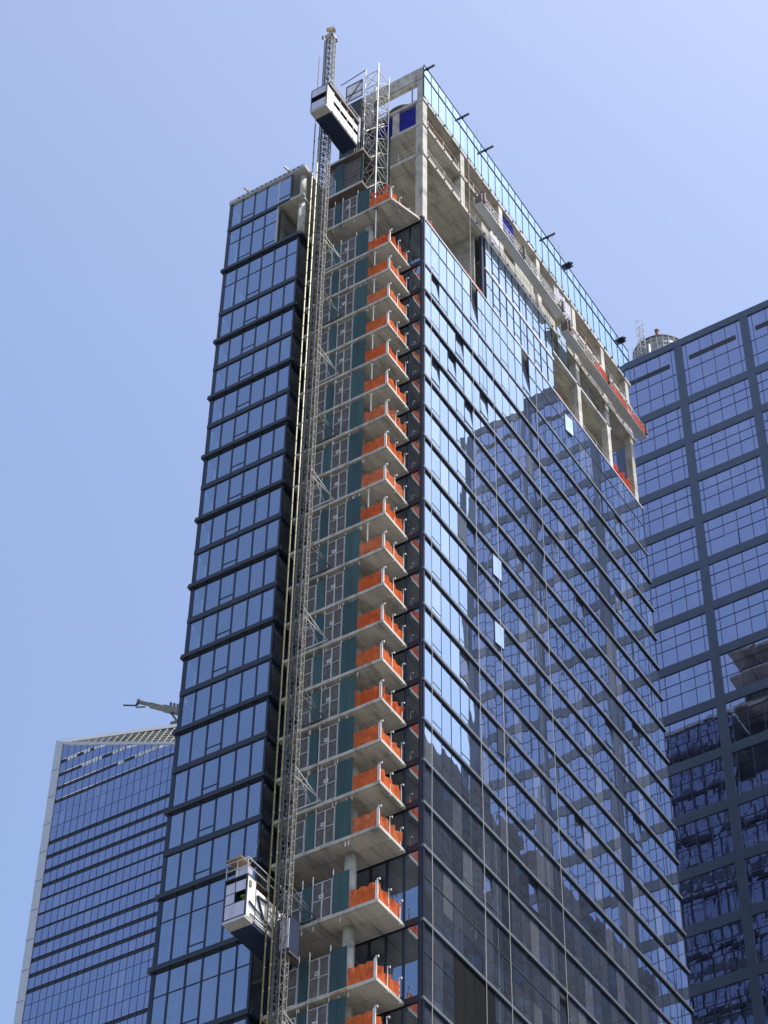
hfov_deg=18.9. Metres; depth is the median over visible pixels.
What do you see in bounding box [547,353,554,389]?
upper window
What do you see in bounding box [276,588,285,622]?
side window
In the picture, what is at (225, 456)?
window
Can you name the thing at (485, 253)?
window frame
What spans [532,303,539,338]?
upper window
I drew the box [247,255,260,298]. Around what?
window
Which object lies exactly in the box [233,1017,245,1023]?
window
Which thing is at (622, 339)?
roof outrigger
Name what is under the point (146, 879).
ribbon window
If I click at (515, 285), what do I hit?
upper window
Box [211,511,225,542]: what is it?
window
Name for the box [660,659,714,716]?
window
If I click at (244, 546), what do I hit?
window
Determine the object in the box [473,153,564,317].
suspended platform
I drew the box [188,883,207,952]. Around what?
window
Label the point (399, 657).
corner window
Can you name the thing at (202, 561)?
window
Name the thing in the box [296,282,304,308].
side window
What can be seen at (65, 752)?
ribbon window
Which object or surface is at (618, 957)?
glass tower
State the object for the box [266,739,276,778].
side window
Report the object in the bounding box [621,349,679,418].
window
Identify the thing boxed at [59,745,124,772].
ribbon window
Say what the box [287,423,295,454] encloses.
side window
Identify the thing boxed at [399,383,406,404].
corner window
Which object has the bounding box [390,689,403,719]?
corner window
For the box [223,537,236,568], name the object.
window
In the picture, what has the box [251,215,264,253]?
window
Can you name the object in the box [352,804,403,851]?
safety netting
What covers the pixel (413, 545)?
corner window
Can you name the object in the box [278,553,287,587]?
side window
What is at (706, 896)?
window
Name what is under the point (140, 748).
ribbon window
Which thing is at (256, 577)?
window
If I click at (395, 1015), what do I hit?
corner window
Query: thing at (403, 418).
corner window
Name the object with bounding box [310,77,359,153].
hoist car
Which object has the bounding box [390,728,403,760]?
corner window
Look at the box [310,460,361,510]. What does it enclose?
hoist landing
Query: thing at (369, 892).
safety netting
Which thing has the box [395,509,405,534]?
corner window
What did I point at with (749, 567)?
window
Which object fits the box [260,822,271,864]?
side window
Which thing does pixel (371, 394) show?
shoring prop
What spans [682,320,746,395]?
window
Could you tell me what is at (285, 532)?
side window
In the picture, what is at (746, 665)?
window
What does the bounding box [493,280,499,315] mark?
upper window
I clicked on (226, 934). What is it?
window
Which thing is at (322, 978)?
hoist landing
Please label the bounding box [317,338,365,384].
hoist landing
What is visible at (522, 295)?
upper window
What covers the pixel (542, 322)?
upper window
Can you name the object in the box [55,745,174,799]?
ribbon window
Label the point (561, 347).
upper window
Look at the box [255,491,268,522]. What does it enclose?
window
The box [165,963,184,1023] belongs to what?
window
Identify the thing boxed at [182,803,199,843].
window
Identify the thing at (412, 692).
corner window
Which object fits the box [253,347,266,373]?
window
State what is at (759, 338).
window
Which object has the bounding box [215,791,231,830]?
window
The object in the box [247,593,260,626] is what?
window
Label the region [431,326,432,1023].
safety rope
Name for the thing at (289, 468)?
side window
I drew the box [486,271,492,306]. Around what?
upper window
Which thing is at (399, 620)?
corner window
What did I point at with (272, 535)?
window
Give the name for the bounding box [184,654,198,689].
window
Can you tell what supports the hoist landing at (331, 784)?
on the glass tower at (618, 957)
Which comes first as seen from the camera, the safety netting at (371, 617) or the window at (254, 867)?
the window at (254, 867)
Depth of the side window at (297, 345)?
167.72 m
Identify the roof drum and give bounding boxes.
[387,104,407,114]
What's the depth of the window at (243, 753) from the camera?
140.23 m
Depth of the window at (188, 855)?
136.95 m
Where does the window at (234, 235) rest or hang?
in the glass tower at (618, 957)
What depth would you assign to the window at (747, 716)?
200.49 m
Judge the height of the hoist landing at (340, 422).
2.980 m
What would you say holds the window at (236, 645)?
in the glass tower at (618, 957)
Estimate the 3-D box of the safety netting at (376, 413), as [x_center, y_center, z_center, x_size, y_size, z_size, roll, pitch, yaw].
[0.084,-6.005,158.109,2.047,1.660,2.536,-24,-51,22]
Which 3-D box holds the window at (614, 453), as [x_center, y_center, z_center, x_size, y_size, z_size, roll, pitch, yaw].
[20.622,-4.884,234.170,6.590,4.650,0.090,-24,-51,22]
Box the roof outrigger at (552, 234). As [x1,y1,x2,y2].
[530,232,555,248]
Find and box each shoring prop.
[369,393,372,410]
[375,209,377,237]
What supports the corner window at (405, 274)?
in the glass tower at (618, 957)
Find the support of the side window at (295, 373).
in the glass tower at (618, 957)
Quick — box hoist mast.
[260,26,343,1023]
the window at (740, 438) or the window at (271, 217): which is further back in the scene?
the window at (740, 438)
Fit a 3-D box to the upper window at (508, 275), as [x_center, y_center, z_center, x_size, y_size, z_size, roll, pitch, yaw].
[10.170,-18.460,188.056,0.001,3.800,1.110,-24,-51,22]
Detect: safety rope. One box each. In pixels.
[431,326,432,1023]
[468,151,486,997]
[488,235,512,1019]
[530,281,568,1023]
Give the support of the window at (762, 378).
in the office tower at (701, 449)
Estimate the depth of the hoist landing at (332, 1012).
124.29 m
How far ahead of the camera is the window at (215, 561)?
155.42 m
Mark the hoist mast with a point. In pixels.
(330, 36)
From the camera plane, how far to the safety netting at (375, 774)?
134.59 m
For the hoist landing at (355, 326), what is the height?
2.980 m
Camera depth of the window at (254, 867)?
133.39 m
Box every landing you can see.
[284,945,346,1008]
[286,996,345,1023]
[289,869,349,925]
[292,798,351,856]
[295,757,352,811]
[297,716,353,769]
[299,674,355,728]
[301,636,356,688]
[303,599,357,651]
[305,563,358,614]
[307,528,359,577]
[309,495,360,542]
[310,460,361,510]
[312,430,362,476]
[314,398,363,445]
[315,368,364,414]
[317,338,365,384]
[319,311,365,354]
[320,284,366,326]
[322,257,367,298]
[323,230,368,271]
[325,187,369,229]
[327,70,381,213]
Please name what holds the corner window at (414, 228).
in the glass tower at (618, 957)
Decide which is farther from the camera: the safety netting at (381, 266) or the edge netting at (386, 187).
the edge netting at (386, 187)
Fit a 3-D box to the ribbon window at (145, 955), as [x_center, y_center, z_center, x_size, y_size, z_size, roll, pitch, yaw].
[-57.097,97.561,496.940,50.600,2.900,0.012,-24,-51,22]
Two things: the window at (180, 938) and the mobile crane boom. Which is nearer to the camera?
the window at (180, 938)
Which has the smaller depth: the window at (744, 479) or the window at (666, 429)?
the window at (744, 479)
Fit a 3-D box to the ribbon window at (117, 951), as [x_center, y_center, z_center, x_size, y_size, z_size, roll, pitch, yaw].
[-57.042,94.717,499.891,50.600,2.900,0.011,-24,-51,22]
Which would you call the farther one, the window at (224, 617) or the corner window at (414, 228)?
the corner window at (414, 228)
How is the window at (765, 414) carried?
in the office tower at (701, 449)
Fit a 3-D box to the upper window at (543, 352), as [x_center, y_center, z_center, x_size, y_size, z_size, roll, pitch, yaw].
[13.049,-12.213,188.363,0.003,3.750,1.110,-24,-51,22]
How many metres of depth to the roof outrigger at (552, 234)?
202.78 m
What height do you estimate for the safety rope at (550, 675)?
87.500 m
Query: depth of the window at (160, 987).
131.00 m
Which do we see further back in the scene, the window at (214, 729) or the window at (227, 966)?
the window at (214, 729)
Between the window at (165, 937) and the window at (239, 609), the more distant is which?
the window at (239, 609)
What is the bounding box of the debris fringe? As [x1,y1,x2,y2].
[577,357,632,436]
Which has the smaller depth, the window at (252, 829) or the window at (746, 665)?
the window at (252, 829)
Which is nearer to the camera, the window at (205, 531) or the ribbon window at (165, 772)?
the window at (205, 531)
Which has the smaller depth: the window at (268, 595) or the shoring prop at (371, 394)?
the window at (268, 595)
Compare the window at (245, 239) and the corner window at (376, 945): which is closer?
the corner window at (376, 945)
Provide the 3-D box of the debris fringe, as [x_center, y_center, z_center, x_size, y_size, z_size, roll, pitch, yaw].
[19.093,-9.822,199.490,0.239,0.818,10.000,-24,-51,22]
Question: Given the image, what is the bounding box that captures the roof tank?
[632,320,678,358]
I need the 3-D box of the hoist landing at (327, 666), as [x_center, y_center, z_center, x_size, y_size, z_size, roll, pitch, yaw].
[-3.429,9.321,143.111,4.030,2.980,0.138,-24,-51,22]
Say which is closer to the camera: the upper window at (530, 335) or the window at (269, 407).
the window at (269, 407)
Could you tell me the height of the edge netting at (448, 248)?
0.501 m
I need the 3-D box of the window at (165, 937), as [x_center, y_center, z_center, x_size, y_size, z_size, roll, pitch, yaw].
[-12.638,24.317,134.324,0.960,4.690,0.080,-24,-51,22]
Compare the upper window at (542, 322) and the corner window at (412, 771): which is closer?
the corner window at (412, 771)
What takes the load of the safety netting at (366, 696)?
on the glass tower at (618, 957)
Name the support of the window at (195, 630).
in the glass tower at (618, 957)
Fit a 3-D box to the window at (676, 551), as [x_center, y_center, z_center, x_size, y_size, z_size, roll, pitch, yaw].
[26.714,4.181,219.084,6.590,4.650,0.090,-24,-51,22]
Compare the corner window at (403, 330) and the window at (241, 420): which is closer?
the window at (241, 420)
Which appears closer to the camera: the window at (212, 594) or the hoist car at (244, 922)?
the hoist car at (244, 922)
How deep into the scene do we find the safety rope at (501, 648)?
152.98 m
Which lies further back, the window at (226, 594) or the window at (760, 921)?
the window at (760, 921)
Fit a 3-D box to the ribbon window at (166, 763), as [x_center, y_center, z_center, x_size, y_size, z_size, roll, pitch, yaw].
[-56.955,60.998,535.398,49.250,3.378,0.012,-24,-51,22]
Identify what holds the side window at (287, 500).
in the glass tower at (618, 957)
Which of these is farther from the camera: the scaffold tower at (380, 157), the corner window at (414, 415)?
the scaffold tower at (380, 157)
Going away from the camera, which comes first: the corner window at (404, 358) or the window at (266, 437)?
the window at (266, 437)
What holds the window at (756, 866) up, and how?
in the office tower at (701, 449)
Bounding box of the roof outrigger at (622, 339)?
[604,336,625,350]
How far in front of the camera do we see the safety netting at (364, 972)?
124.83 m
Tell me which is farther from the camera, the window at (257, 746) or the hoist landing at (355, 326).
the hoist landing at (355, 326)
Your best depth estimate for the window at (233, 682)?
145.29 m
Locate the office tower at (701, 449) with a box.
[612,300,767,1023]
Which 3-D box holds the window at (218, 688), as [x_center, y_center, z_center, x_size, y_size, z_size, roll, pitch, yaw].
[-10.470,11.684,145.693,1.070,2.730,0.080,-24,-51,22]
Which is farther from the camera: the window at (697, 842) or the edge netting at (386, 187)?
the window at (697, 842)
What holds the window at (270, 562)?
in the glass tower at (618, 957)
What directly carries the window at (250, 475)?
in the glass tower at (618, 957)
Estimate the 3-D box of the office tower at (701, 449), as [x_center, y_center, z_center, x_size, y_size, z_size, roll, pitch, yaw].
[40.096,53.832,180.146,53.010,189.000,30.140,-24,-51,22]
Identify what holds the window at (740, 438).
in the office tower at (701, 449)
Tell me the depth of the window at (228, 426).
164.63 m
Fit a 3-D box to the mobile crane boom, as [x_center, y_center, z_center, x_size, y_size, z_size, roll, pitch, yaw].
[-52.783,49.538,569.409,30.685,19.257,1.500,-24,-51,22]
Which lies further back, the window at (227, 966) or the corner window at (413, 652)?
the corner window at (413, 652)
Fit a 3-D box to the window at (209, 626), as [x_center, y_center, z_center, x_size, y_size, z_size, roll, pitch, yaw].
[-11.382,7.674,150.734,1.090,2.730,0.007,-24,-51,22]
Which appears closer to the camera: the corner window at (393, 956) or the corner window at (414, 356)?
the corner window at (393, 956)
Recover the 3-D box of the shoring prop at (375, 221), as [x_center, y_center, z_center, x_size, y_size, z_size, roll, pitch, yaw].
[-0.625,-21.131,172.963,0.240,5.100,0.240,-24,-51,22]
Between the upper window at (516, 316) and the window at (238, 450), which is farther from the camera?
the upper window at (516, 316)
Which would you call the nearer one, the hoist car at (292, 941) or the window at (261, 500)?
the hoist car at (292, 941)
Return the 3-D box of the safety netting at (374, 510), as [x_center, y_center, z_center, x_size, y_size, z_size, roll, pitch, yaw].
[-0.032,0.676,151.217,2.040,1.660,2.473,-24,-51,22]
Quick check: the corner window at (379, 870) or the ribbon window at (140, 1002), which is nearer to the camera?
the corner window at (379, 870)
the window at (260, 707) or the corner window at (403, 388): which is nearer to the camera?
the window at (260, 707)
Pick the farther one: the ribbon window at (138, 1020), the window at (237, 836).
the ribbon window at (138, 1020)
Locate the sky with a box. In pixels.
[0,0,767,1023]
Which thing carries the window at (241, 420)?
in the glass tower at (618, 957)
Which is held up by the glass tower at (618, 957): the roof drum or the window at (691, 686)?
the roof drum
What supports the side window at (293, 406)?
in the glass tower at (618, 957)
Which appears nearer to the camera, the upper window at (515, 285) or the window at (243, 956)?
the window at (243, 956)
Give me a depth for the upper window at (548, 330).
192.01 m
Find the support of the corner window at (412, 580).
in the glass tower at (618, 957)
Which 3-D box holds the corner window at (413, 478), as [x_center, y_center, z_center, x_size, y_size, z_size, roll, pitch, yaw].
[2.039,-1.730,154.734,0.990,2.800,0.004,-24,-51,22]
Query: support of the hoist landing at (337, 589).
on the glass tower at (618, 957)
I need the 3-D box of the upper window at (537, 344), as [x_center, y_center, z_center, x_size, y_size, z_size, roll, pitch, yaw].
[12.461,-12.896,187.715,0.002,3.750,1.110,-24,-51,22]
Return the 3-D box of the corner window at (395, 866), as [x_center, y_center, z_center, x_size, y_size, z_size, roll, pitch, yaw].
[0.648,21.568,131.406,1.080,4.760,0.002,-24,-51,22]
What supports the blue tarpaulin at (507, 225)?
hanging from the glass tower at (618, 957)
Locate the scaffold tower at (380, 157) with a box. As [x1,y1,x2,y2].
[363,63,390,197]
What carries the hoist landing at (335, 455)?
on the glass tower at (618, 957)
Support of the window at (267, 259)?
in the glass tower at (618, 957)
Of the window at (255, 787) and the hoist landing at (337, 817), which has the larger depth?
the window at (255, 787)
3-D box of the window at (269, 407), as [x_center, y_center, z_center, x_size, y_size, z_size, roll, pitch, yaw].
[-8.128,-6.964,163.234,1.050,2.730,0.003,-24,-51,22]
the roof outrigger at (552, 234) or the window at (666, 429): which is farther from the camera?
the window at (666, 429)
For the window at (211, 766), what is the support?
in the glass tower at (618, 957)
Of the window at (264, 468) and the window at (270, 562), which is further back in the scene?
the window at (264, 468)
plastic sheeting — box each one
[490,230,499,252]
[553,283,571,322]
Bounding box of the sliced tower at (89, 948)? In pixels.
[13,724,176,1023]
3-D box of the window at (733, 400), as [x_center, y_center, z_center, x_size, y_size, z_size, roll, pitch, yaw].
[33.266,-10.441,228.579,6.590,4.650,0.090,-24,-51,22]
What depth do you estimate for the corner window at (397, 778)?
137.25 m
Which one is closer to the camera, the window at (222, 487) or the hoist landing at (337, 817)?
the hoist landing at (337, 817)
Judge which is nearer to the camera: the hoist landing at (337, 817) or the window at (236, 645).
the hoist landing at (337, 817)
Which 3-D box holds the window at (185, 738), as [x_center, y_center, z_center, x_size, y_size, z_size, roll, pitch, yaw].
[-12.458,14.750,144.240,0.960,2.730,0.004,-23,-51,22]
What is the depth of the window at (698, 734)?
202.45 m
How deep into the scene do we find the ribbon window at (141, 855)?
520.53 m
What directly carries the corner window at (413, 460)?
in the glass tower at (618, 957)
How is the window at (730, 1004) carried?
in the office tower at (701, 449)
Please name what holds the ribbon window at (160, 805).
in the sliced tower at (89, 948)
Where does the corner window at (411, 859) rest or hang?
in the glass tower at (618, 957)
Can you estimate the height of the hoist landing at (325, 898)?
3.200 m
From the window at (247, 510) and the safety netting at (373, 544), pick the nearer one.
the safety netting at (373, 544)
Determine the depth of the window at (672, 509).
222.95 m
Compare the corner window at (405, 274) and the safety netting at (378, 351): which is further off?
the corner window at (405, 274)
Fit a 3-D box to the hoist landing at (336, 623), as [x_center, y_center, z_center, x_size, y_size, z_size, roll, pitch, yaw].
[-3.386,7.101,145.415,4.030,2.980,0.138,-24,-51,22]
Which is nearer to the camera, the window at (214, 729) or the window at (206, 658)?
the window at (214, 729)
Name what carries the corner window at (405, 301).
in the glass tower at (618, 957)
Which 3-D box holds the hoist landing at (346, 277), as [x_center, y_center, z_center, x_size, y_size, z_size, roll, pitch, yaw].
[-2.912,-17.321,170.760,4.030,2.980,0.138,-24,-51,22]
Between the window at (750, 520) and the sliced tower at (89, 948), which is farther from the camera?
the sliced tower at (89, 948)
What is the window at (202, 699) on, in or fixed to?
in the glass tower at (618, 957)
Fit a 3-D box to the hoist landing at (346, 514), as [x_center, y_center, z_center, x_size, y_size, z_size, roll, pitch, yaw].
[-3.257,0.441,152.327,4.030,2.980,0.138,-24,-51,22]
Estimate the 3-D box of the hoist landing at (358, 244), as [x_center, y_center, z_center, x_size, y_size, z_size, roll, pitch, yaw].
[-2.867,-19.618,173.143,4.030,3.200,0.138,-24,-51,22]
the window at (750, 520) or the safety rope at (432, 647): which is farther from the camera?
the window at (750, 520)
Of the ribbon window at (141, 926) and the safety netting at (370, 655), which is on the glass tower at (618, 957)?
the safety netting at (370, 655)
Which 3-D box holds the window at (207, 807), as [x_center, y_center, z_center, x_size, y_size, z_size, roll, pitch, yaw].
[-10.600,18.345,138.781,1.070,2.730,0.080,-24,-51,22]
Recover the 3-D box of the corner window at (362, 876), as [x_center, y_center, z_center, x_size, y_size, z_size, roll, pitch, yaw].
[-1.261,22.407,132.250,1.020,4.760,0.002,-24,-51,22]
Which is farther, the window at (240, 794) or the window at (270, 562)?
the window at (270, 562)
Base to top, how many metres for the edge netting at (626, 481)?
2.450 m
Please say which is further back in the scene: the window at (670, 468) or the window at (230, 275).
the window at (670, 468)
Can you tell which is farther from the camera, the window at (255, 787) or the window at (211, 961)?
the window at (255, 787)
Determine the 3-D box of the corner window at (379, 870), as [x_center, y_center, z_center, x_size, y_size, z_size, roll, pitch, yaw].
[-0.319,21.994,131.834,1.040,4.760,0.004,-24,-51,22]
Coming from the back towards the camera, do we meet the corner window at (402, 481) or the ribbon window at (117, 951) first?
the ribbon window at (117, 951)
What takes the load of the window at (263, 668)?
in the glass tower at (618, 957)
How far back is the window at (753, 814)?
192.57 m
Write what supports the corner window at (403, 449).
in the glass tower at (618, 957)
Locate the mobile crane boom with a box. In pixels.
[123,699,178,724]
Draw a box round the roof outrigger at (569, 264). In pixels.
[551,261,572,276]
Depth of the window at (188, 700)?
146.59 m
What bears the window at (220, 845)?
in the glass tower at (618, 957)
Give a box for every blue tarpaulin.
[378,118,392,139]
[400,106,415,131]
[502,215,512,242]
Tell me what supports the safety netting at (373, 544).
on the glass tower at (618, 957)
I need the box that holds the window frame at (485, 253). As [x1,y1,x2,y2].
[484,238,555,390]
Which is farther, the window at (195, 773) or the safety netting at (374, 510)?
the safety netting at (374, 510)
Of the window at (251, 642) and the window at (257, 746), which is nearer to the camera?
the window at (257, 746)
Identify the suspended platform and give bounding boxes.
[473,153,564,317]
[559,251,647,440]
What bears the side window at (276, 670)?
in the glass tower at (618, 957)
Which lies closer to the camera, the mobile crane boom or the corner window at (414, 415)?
the corner window at (414, 415)
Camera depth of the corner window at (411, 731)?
138.67 m
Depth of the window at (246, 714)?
142.51 m
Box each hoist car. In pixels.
[222,855,287,961]
[275,916,299,965]
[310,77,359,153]
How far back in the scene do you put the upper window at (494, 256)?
186.92 m
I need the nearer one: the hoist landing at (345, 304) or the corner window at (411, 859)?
the corner window at (411, 859)
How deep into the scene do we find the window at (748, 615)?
208.42 m
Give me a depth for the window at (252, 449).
161.41 m
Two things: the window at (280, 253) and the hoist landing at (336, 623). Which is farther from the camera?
the window at (280, 253)
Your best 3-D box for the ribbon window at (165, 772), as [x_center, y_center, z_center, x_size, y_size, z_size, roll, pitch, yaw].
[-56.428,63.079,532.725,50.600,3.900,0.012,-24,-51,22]
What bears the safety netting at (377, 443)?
on the glass tower at (618, 957)
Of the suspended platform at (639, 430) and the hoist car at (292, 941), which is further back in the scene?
the suspended platform at (639, 430)
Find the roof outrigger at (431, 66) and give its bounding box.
[412,64,434,101]
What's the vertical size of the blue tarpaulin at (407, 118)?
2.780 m
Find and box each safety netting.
[346,1005,389,1023]
[347,955,401,1003]
[349,877,402,924]
[352,761,403,806]
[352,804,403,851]
[354,720,403,764]
[355,679,404,723]
[356,640,404,684]
[357,603,405,645]
[358,566,405,608]
[360,531,405,572]
[361,496,406,537]
[362,431,406,471]
[362,463,406,503]
[364,369,407,407]
[364,399,406,438]
[365,339,407,378]
[366,310,407,348]
[367,282,408,320]
[368,229,408,265]
[368,255,408,292]
[370,186,409,222]
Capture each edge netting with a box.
[370,185,389,197]
[428,219,482,292]
[613,463,631,491]
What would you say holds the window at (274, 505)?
in the glass tower at (618, 957)
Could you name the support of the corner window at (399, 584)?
in the glass tower at (618, 957)
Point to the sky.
(634, 133)
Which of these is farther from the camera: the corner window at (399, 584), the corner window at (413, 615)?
the corner window at (399, 584)
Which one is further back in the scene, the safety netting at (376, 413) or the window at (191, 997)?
the safety netting at (376, 413)
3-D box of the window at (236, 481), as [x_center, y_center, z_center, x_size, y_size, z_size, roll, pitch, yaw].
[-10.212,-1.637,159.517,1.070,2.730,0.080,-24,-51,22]
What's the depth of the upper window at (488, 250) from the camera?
186.21 m
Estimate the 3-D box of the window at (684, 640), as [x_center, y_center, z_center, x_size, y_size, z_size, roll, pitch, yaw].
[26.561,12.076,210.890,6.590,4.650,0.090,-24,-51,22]
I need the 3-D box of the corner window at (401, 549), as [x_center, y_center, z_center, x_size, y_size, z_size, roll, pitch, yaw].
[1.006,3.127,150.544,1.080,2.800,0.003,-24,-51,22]
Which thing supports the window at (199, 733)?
in the glass tower at (618, 957)
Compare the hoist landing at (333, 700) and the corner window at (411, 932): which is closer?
the corner window at (411, 932)
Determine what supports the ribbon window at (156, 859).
in the sliced tower at (89, 948)
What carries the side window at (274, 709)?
in the glass tower at (618, 957)
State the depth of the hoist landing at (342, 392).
161.41 m
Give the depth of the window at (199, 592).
153.49 m
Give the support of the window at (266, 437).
in the glass tower at (618, 957)
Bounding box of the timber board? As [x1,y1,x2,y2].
[330,988,347,996]
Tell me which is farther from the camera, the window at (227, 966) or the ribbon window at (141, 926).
the ribbon window at (141, 926)
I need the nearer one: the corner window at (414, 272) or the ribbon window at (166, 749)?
the corner window at (414, 272)
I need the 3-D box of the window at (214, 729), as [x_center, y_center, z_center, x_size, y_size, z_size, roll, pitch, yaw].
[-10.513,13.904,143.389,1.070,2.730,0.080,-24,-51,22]
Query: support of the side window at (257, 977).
in the glass tower at (618, 957)
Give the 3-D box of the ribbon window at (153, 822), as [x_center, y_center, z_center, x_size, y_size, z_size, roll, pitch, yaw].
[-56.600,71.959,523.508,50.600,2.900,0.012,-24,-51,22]
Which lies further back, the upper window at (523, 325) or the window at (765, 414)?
the window at (765, 414)
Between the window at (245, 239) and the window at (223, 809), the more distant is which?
the window at (245, 239)
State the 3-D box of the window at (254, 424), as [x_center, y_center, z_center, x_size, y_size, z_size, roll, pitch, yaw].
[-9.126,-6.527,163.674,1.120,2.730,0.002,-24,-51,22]
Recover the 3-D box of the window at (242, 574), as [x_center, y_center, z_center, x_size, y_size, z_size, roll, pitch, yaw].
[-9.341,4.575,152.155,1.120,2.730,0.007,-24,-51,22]
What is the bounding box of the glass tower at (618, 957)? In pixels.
[146,65,693,1023]
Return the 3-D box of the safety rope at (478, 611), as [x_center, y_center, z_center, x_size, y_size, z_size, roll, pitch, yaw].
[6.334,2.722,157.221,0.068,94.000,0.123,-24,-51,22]
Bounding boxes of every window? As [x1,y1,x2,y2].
[22,959,152,1021]
[22,976,150,1023]
[25,947,153,1005]
[27,931,155,989]
[30,916,156,973]
[32,901,158,958]
[34,883,160,943]
[36,868,161,928]
[38,854,162,913]
[41,841,164,898]
[43,826,165,883]
[45,813,166,869]
[47,798,168,854]
[49,780,170,840]
[51,766,172,826]
[53,755,173,813]
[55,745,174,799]
[57,745,156,786]
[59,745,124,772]
[61,745,95,759]
[62,992,148,1023]
[116,1013,146,1023]
[151,969,168,1023]
[157,895,175,964]
[164,852,179,891]
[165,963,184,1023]
[168,810,183,848]
[171,889,191,959]
[173,769,187,805]
[177,729,191,766]
[178,846,195,885]
[181,692,194,726]
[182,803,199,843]
[182,957,201,1023]
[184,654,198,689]
[187,762,203,800]
[188,619,201,651]
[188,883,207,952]
[190,723,206,760]
[192,583,205,616]
[194,685,209,720]
[195,550,208,580]
[195,839,211,879]
[198,648,213,683]
[198,950,219,1023]
[199,517,211,547]
[199,797,215,836]
[201,612,216,645]
[202,756,218,794]
[205,577,219,610]
[205,877,224,946]
[206,717,221,754]
[208,543,222,575]
[210,679,224,714]
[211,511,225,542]
[211,833,228,873]
[213,641,228,676]
[215,479,228,508]
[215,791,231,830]
[216,606,231,639]
[216,944,235,1018]
[217,448,231,477]
[218,750,234,787]
[219,571,234,604]
[220,417,234,446]
[221,710,237,748]
[222,872,235,940]
[223,268,235,309]
[223,388,236,416]
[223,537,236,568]
[225,672,240,707]
[226,504,239,535]
[227,227,239,265]
[228,635,243,670]
[228,827,244,866]
[229,472,242,502]
[231,441,245,471]
[231,599,246,632]
[231,784,247,824]
[233,942,249,1012]
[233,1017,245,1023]
[234,261,248,304]
[234,411,247,439]
[234,564,249,597]
[235,743,250,781]
[237,531,251,562]
[238,221,251,260]
[238,704,252,741]
[240,497,254,529]
[241,666,255,701]
[243,466,256,495]
[244,629,258,663]
[244,821,258,859]
[245,435,259,465]
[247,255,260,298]
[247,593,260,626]
[247,779,260,817]
[248,405,261,433]
[249,558,263,591]
[250,375,263,404]
[250,738,263,775]
[250,955,263,1015]
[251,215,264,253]
[251,865,255,878]
[252,524,265,555]
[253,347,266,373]
[253,698,266,735]
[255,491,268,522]
[256,660,268,694]
[257,459,270,489]
[259,623,271,657]
[259,866,268,889]
[260,249,273,291]
[260,428,272,458]
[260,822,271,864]
[261,587,273,620]
[262,398,274,426]
[263,208,276,247]
[263,779,273,820]
[264,552,276,584]
[266,518,278,549]
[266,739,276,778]
[268,699,278,738]
[269,486,280,516]
[271,661,280,698]
[273,242,286,285]
[273,623,283,660]
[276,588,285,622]
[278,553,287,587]
[280,519,289,551]
[283,486,291,520]
[285,237,296,279]
[285,454,293,485]
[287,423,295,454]
[289,393,297,422]
[291,364,299,394]
[293,336,300,363]
[294,308,302,337]
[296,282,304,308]
[298,237,306,282]
[354,942,367,967]
[356,868,368,889]
[369,935,384,967]
[371,862,385,890]
[385,1008,400,1023]
[386,929,401,999]
[387,855,402,920]
[388,812,402,846]
[389,769,403,802]
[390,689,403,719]
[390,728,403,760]
[391,650,404,680]
[393,613,404,642]
[394,542,405,569]
[394,577,405,604]
[395,476,405,500]
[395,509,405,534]
[396,444,406,468]
[397,226,408,263]
[398,353,407,374]
[398,413,406,435]
[399,325,407,345]
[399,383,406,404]
[400,271,407,289]
[400,297,407,317]
[404,850,417,920]
[404,924,417,998]
[404,1003,416,1023]
[405,764,417,803]
[405,806,417,846]
[406,683,418,720]
[406,723,417,761]
[407,537,418,570]
[407,572,418,605]
[407,608,418,642]
[407,645,418,680]
[408,438,418,468]
[408,470,418,501]
[408,503,418,535]
[409,319,419,347]
[409,348,419,376]
[409,377,419,405]
[409,407,419,436]
[410,221,419,264]
[410,265,419,290]
[410,292,419,318]
[485,239,491,273]
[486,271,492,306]
[492,249,498,282]
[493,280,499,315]
[499,259,505,292]
[500,290,506,325]
[506,268,512,301]
[507,299,513,334]
[513,278,519,311]
[514,309,520,343]
[519,286,525,319]
[521,318,527,353]
[526,295,532,328]
[527,326,533,361]
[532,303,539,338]
[534,335,540,370]
[539,313,545,346]
[541,345,547,379]
[546,322,552,355]
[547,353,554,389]
[557,327,566,364]
[612,451,616,464]
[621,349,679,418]
[624,408,683,462]
[626,446,688,497]
[642,485,693,536]
[647,526,698,579]
[651,569,703,623]
[655,613,708,668]
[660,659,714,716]
[665,707,720,765]
[669,757,726,817]
[674,809,732,871]
[679,863,739,926]
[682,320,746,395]
[685,920,746,985]
[689,378,751,433]
[691,979,753,1023]
[693,416,758,472]
[698,456,764,513]
[703,497,767,556]
[709,542,767,599]
[714,589,767,645]
[720,637,767,693]
[726,688,767,742]
[732,740,767,794]
[738,795,767,848]
[745,852,767,904]
[747,307,767,366]
[752,911,767,962]
[756,370,767,404]
[759,973,767,1023]
[762,410,767,443]
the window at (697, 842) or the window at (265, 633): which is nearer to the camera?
the window at (265, 633)
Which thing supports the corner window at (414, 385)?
in the glass tower at (618, 957)
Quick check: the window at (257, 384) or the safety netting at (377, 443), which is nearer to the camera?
the safety netting at (377, 443)
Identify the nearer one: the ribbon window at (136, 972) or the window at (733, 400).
the window at (733, 400)

